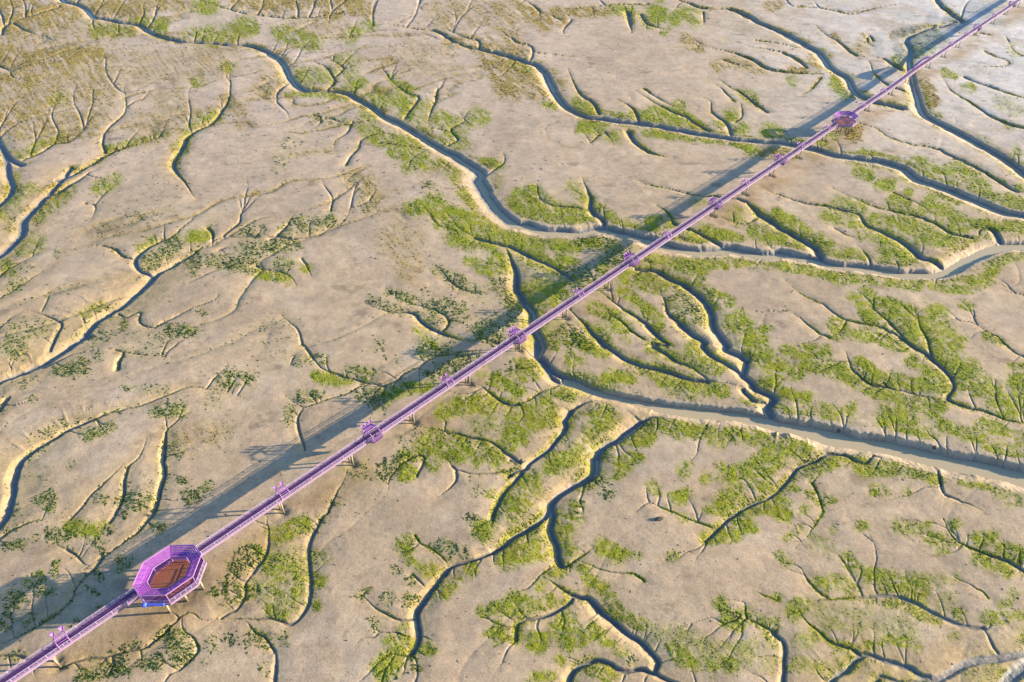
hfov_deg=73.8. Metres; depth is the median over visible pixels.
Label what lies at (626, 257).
viewing bay
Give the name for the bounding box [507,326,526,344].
viewing bay
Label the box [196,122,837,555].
boardwalk
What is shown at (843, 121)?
pavilion
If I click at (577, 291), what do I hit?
flower gate
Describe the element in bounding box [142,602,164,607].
blue tube
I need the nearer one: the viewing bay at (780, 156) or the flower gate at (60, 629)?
the flower gate at (60, 629)
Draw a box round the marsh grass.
[0,0,1023,681]
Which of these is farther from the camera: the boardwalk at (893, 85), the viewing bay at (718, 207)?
the boardwalk at (893, 85)
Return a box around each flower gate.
[49,626,71,649]
[273,481,289,499]
[440,373,453,384]
[573,288,583,298]
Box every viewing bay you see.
[361,420,382,443]
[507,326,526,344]
[623,251,639,266]
[708,196,722,209]
[774,153,787,165]
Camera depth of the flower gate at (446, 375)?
194.60 m
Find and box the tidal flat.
[0,0,1023,681]
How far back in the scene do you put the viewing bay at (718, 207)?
274.96 m
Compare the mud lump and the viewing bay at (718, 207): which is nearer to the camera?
the mud lump
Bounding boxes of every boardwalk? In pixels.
[0,587,139,681]
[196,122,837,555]
[845,0,1021,116]
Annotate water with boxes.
[20,0,1023,486]
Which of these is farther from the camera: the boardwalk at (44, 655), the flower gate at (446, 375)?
the flower gate at (446, 375)
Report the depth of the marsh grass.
206.26 m
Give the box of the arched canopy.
[911,56,929,69]
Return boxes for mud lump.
[655,516,663,520]
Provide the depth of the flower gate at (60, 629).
137.01 m
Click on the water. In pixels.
(920, 456)
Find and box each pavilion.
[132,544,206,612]
[831,111,858,134]
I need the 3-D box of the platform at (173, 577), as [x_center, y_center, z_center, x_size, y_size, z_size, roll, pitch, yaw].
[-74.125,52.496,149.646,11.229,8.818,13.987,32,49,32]
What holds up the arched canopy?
attached to the boardwalk at (893, 85)
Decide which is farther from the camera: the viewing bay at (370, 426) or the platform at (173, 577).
the viewing bay at (370, 426)
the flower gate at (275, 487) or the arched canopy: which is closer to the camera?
the flower gate at (275, 487)

